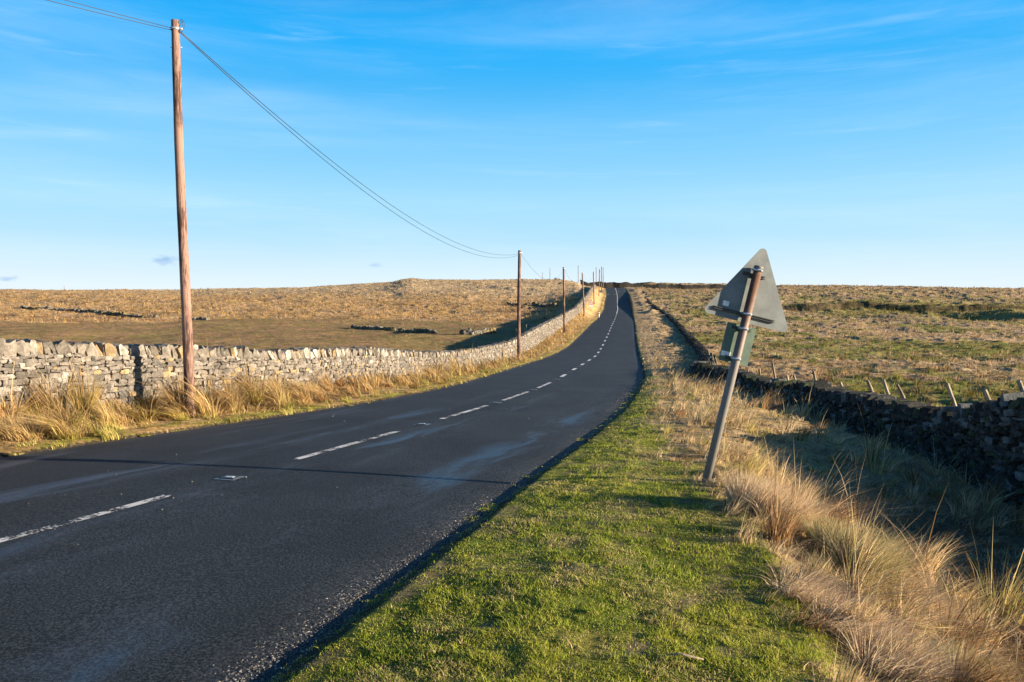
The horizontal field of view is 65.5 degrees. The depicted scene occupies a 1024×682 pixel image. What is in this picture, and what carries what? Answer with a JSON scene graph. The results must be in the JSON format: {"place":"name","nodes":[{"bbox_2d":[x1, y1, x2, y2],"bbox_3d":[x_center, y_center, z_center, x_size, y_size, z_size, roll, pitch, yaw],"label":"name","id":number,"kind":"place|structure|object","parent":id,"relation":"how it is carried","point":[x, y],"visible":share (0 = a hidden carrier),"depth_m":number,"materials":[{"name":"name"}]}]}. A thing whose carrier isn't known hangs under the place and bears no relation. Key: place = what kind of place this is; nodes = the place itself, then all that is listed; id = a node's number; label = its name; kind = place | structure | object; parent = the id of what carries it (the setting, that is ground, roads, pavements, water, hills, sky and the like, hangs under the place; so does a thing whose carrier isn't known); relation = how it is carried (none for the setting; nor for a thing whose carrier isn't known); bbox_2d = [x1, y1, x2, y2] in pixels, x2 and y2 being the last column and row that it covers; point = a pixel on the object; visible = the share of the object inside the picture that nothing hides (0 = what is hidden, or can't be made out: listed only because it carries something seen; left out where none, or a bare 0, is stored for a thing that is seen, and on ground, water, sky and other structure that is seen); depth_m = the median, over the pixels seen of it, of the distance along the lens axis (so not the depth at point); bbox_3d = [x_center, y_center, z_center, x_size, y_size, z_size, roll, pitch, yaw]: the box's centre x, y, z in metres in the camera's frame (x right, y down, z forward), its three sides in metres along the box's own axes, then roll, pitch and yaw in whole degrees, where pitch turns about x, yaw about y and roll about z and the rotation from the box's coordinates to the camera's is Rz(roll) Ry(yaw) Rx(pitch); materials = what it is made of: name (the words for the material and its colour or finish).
{"place":"outdoors","nodes":[
{"label":"outdoors","id":0,"kind":"place"},
{"bbox_2d":[0,288,643,681],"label":"road","id":1,"kind":"structure","parent":0,"point":[138,584],"depth_m":7.20,"materials":[{"name":"black asphalt"}]},
{"bbox_2d":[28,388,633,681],"bbox_3d":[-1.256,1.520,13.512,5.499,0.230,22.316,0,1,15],"label":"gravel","id":2,"kind":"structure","parent":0,"point":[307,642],"depth_m":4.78,"materials":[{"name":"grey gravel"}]},
{"bbox_2d":[0,278,1023,681],"bbox_3d":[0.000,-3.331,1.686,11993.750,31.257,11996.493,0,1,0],"label":"ground","id":3,"kind":"structure","parent":0,"point":[644,314],"depth_m":11.91,"materials":[{"name":"green plant"}]},
{"bbox_2d":[0,411,63,440],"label":"grass tussock","id":4,"kind":"object","parent":3,"relation":"on","point":[17,428],"depth_m":11.64,"materials":[{"name":"beige plant"}]},
{"bbox_2d":[20,305,82,311],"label":"ruined wall","id":5,"kind":"structure","parent":3,"relation":"on","point":[50,307],"depth_m":146.90,"materials":[{"name":"grey stone"}]},
{"bbox_2d":[25,414,107,437],"bbox_3d":[-6.814,1.260,11.994,1.247,0.409,1.486,0,1,-13],"label":"grass tussock","id":6,"kind":"object","parent":3,"relation":"on","point":[68,428],"depth_m":11.85,"materials":[{"name":"beige plant"}]},
{"bbox_2d":[82,398,141,425],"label":"grass tussock","id":7,"kind":"object","parent":3,"relation":"on","point":[118,417],"depth_m":13.59,"materials":[{"name":"beige plant"}]},
{"bbox_2d":[80,309,158,317],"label":"ruined wall","id":8,"kind":"structure","parent":3,"relation":"on","point":[114,313],"depth_m":132.78,"materials":[{"name":"grey stone"}]},
{"bbox_2d":[170,19,195,414],"bbox_3d":[-6.177,-2.048,14.962,0.417,7.905,0.198,0,1,0],"label":"telegraph pole","id":9,"kind":"object","parent":3,"relation":"on","point":[187,332],"visible":0.96,"depth_m":14.89,"materials":[{"name":"brown wood"}]},
{"bbox_2d":[47,0,170,29],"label":"overhead wire","id":10,"kind":"object","parent":9,"relation":"attached to","point":[108,15],"visible":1,"depth_m":13.63,"materials":[{"name":"grey metal"}]},
{"bbox_2d":[65,0,169,27],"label":"overhead wire","id":11,"kind":"object","parent":9,"relation":"attached to","point":[116,13],"visible":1,"depth_m":13.80,"materials":[{"name":"grey metal"}]},
{"bbox_2d":[179,31,517,257],"bbox_3d":[-2.805,-5.150,33.978,0.016,2.025,38.850,0,1,10],"label":"overhead wire","id":12,"kind":"object","parent":9,"relation":"attached to","point":[308,146],"visible":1,"depth_m":19.92,"materials":[{"name":"grey metal"}]},
{"bbox_2d":[179,30,520,254],"bbox_3d":[-2.805,-5.276,33.975,0.016,1.814,38.850,0,1,10],"label":"overhead wire","id":13,"kind":"object","parent":9,"relation":"attached to","point":[310,143],"visible":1,"depth_m":19.82,"materials":[{"name":"grey metal"}]},
{"bbox_2d":[192,316,209,319],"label":"ruined wall","id":14,"kind":"structure","parent":3,"relation":"on","point":[203,318],"depth_m":118.29,"materials":[{"name":"grey stone"}]},
{"bbox_2d":[215,386,249,406],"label":"grass tussock","id":15,"kind":"object","parent":3,"relation":"on","point":[236,394],"depth_m":16.68,"materials":[{"name":"beige plant"}]},
{"bbox_2d":[0,278,588,349],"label":"moor grass","id":16,"kind":"structure","parent":3,"relation":"on","point":[386,310],"depth_m":152.15,"materials":[{"name":"brown plant"}]},
{"bbox_2d":[0,284,595,417],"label":"drystone wall","id":17,"kind":"structure","parent":3,"relation":"on","point":[124,366],"depth_m":16.55,"materials":[{"name":"grey stone"}]},
{"bbox_2d":[0,313,596,455],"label":"dry grass","id":18,"kind":"structure","parent":3,"relation":"on","point":[278,396],"depth_m":15.48,"materials":[{"name":"beige plant"}]},
{"bbox_2d":[286,378,317,394],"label":"grass tussock","id":19,"kind":"object","parent":3,"relation":"on","point":[302,385],"depth_m":19.36,"materials":[{"name":"beige plant"}]},
{"bbox_2d":[351,324,438,333],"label":"ruined wall","id":20,"kind":"structure","parent":3,"relation":"on","point":[418,330],"depth_m":96.66,"materials":[{"name":"grey stone"}]},
{"bbox_2d":[459,327,496,334],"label":"ruined wall","id":21,"kind":"structure","parent":3,"relation":"on","point":[469,331],"depth_m":87.39,"materials":[{"name":"grey stone"}]},
{"bbox_2d":[517,250,521,357],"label":"telegraph pole","id":22,"kind":"object","parent":3,"relation":"on","point":[518,307],"visible":0.88,"depth_m":53.08,"materials":[{"name":"brown wood"}]},
{"bbox_2d":[507,301,557,307],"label":"ruined wall","id":23,"kind":"structure","parent":3,"relation":"on","point":[538,304],"depth_m":153.41,"materials":[{"name":"grey stone"}]},
{"bbox_2d":[563,267,565,332],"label":"telegraph pole","id":24,"kind":"object","parent":3,"relation":"on","point":[564,329],"visible":0.94,"depth_m":90.54,"materials":[{"name":"brown wood"}]},
{"bbox_2d":[582,273,584,315],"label":"telegraph pole","id":25,"kind":"object","parent":3,"relation":"on","point":[583,296],"visible":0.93,"depth_m":127.80,"materials":[{"name":"brown wood"}]},
{"bbox_2d":[593,272,594,303],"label":"telegraph pole","id":26,"kind":"object","parent":3,"relation":"on","point":[593,289],"visible":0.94,"depth_m":159.77,"materials":[{"name":"brown wood"}]},
{"bbox_2d":[580,280,724,288],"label":"drystone wall","id":27,"kind":"structure","parent":3,"relation":"on","point":[654,286],"depth_m":292.22,"materials":[{"name":"stone"}]},
{"bbox_2d":[666,650,703,659],"bbox_3d":[0.833,1.511,3.845,0.180,0.037,0.034,0,1,10],"label":"stick","id":28,"kind":"object","parent":3,"relation":"on","point":[686,655],"visible":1,"depth_m":3.83,"materials":[{"name":"beige wood"}]},
{"bbox_2d":[701,248,787,482],"bbox_3d":[2.384,0.435,8.216,1.018,2.788,0.166,0,1,-5],"label":"warning sign","id":29,"kind":"object","parent":3,"relation":"on","point":[746,295],"visible":0.98,"depth_m":8.25,"materials":[{"name":"grey metal"}]},
{"bbox_2d":[716,465,795,515],"bbox_3d":[2.193,1.358,7.122,0.808,0.498,0.767,1,1,31],"label":"grass tussock","id":30,"kind":"object","parent":3,"relation":"on","point":[731,491],"depth_m":7.03,"materials":[{"name":"beige plant"}]},
{"bbox_2d":[771,361,775,378],"bbox_3d":[7.688,1.152,23.228,0.265,1.155,0.064,0,1,0],"label":"fence post","id":31,"kind":"object","parent":3,"relation":"on","point":[773,369],"visible":0.57,"depth_m":23.20,"materials":[{"name":"brown wood"}]},
{"bbox_2d":[734,478,847,533],"bbox_3d":[2.419,1.416,6.893,1.134,0.487,1.267,0,1,0],"label":"grass tussock","id":32,"kind":"object","parent":3,"relation":"on","point":[806,507],"depth_m":6.76,"materials":[{"name":"beige plant"}]},
{"bbox_2d":[759,557,881,610],"bbox_3d":[1.863,1.510,4.847,0.939,0.278,0.985,1,1,33],"label":"grass tussock","id":33,"kind":"object","parent":3,"relation":"on","point":[796,589],"depth_m":4.85,"materials":[{"name":"beige plant"}]},
{"bbox_2d":[633,320,1023,681],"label":"dry grass","id":34,"kind":"structure","parent":3,"relation":"on","point":[1004,613],"depth_m":6.87,"materials":[{"name":"beige plant"}]},
{"bbox_2d":[635,287,1023,511],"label":"drystone wall","id":35,"kind":"structure","parent":3,"relation":"on","point":[986,436],"depth_m":13.90,"materials":[{"name":"grey stone"}]},
{"bbox_2d":[795,509,864,553],"bbox_3d":[2.560,1.536,6.393,0.689,0.372,0.718,0,1,0],"label":"grass tussock","id":36,"kind":"object","parent":3,"relation":"on","point":[810,533],"depth_m":6.40,"materials":[{"name":"beige plant"}]},
{"bbox_2d":[637,283,1023,406],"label":"moor grass","id":37,"kind":"structure","parent":3,"relation":"on","point":[829,376],"depth_m":59.40,"materials":[{"name":"brown plant"}]},
{"bbox_2d":[776,580,950,649],"bbox_3d":[1.959,1.553,4.462,1.046,0.300,1.028,0,1,0],"label":"grass tussock","id":38,"kind":"object","parent":3,"relation":"on","point":[833,626],"depth_m":4.38,"materials":[{"name":"beige plant"}]},
{"bbox_2d":[866,380,873,391],"bbox_3d":[8.010,1.200,17.628,0.348,0.689,0.072,0,1,0],"label":"fence post","id":39,"kind":"object","parent":3,"relation":"on","point":[869,385],"visible":0.47,"depth_m":17.59,"materials":[{"name":"brown wood"}]},
{"bbox_2d":[807,514,953,581],"bbox_3d":[2.742,1.591,5.943,1.169,0.504,1.365,0,1,0],"label":"grass tussock","id":40,"kind":"object","parent":3,"relation":"on","point":[892,553],"depth_m":6.00,"materials":[{"name":"beige plant"}]},
{"bbox_2d":[882,379,889,394],"bbox_3d":[8.022,1.213,16.928,0.330,0.814,0.072,0,1,0],"label":"fence post","id":41,"kind":"object","parent":3,"relation":"on","point":[885,387],"visible":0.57,"depth_m":16.89,"materials":[{"name":"brown wood"}]},
{"bbox_2d":[802,613,992,681],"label":"grass tussock","id":42,"kind":"object","parent":3,"relation":"on","point":[907,666],"depth_m":4.04,"materials":[{"name":"beige plant"}]},
{"bbox_2d":[896,384,904,397],"bbox_3d":[8.022,1.253,16.229,0.401,0.767,0.072,0,1,0],"label":"fence post","id":43,"kind":"object","parent":3,"relation":"on","point":[900,391],"visible":0.43,"depth_m":16.20,"materials":[{"name":"brown wood"}]},
{"bbox_2d":[885,571,988,621],"bbox_3d":[2.817,1.781,5.476,0.949,0.397,0.828,1,2,41],"label":"grass tussock","id":44,"kind":"object","parent":3,"relation":"on","point":[943,605],"depth_m":5.39,"materials":[{"name":"beige plant"}]},
{"bbox_2d":[945,383,956,405],"bbox_3d":[8.009,1.130,14.426,0.327,0.743,0.072,0,1,0],"label":"fence post","id":45,"kind":"object","parent":3,"relation":"on","point":[951,395],"visible":0.67,"depth_m":14.39,"materials":[{"name":"brown wood"}]},
{"bbox_2d":[909,631,1023,680],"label":"grass tussock","id":46,"kind":"object","parent":3,"relation":"on","point":[967,655],"depth_m":4.19,"materials":[{"name":"beige plant"}]},
{"bbox_2d":[982,389,990,400],"bbox_3d":[7.950,1.071,13.224,0.289,0.551,0.084,0,1,0],"label":"fence post","id":47,"kind":"object","parent":3,"relation":"on","point":[986,394],"visible":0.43,"depth_m":13.19,"materials":[{"name":"brown wood"}]},
{"bbox_2d":[1001,620,1017,652],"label":"dead stem","id":48,"kind":"object","parent":3,"relation":"on","point":[1012,630],"visible":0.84,"depth_m":5.23,"materials":[{"name":"beige plant"}]},
{"bbox_2d":[1013,633,1019,672],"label":"dead stem","id":49,"kind":"object","parent":3,"relation":"on","point":[1016,646],"visible":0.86,"depth_m":4.71,"materials":[{"name":"beige plant"}]},
{"bbox_2d":[1016,380,1023,391],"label":"fence post","id":50,"kind":"object","parent":3,"relation":"on","point":[1020,385],"visible":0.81,"depth_m":11.99,"materials":[{"name":"brown wood"}]},
{"bbox_2d":[0,0,1023,289],"label":"sky","id":51,"kind":"structure","parent":0,"point":[849,142],"materials":[{"name":"blue"}]},
{"bbox_2d":[271,375,1018,681],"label":"grass","id":52,"kind":"structure","parent":0,"point":[507,624],"depth_m":4.68,"materials":[{"name":"green plant"}]}
]}

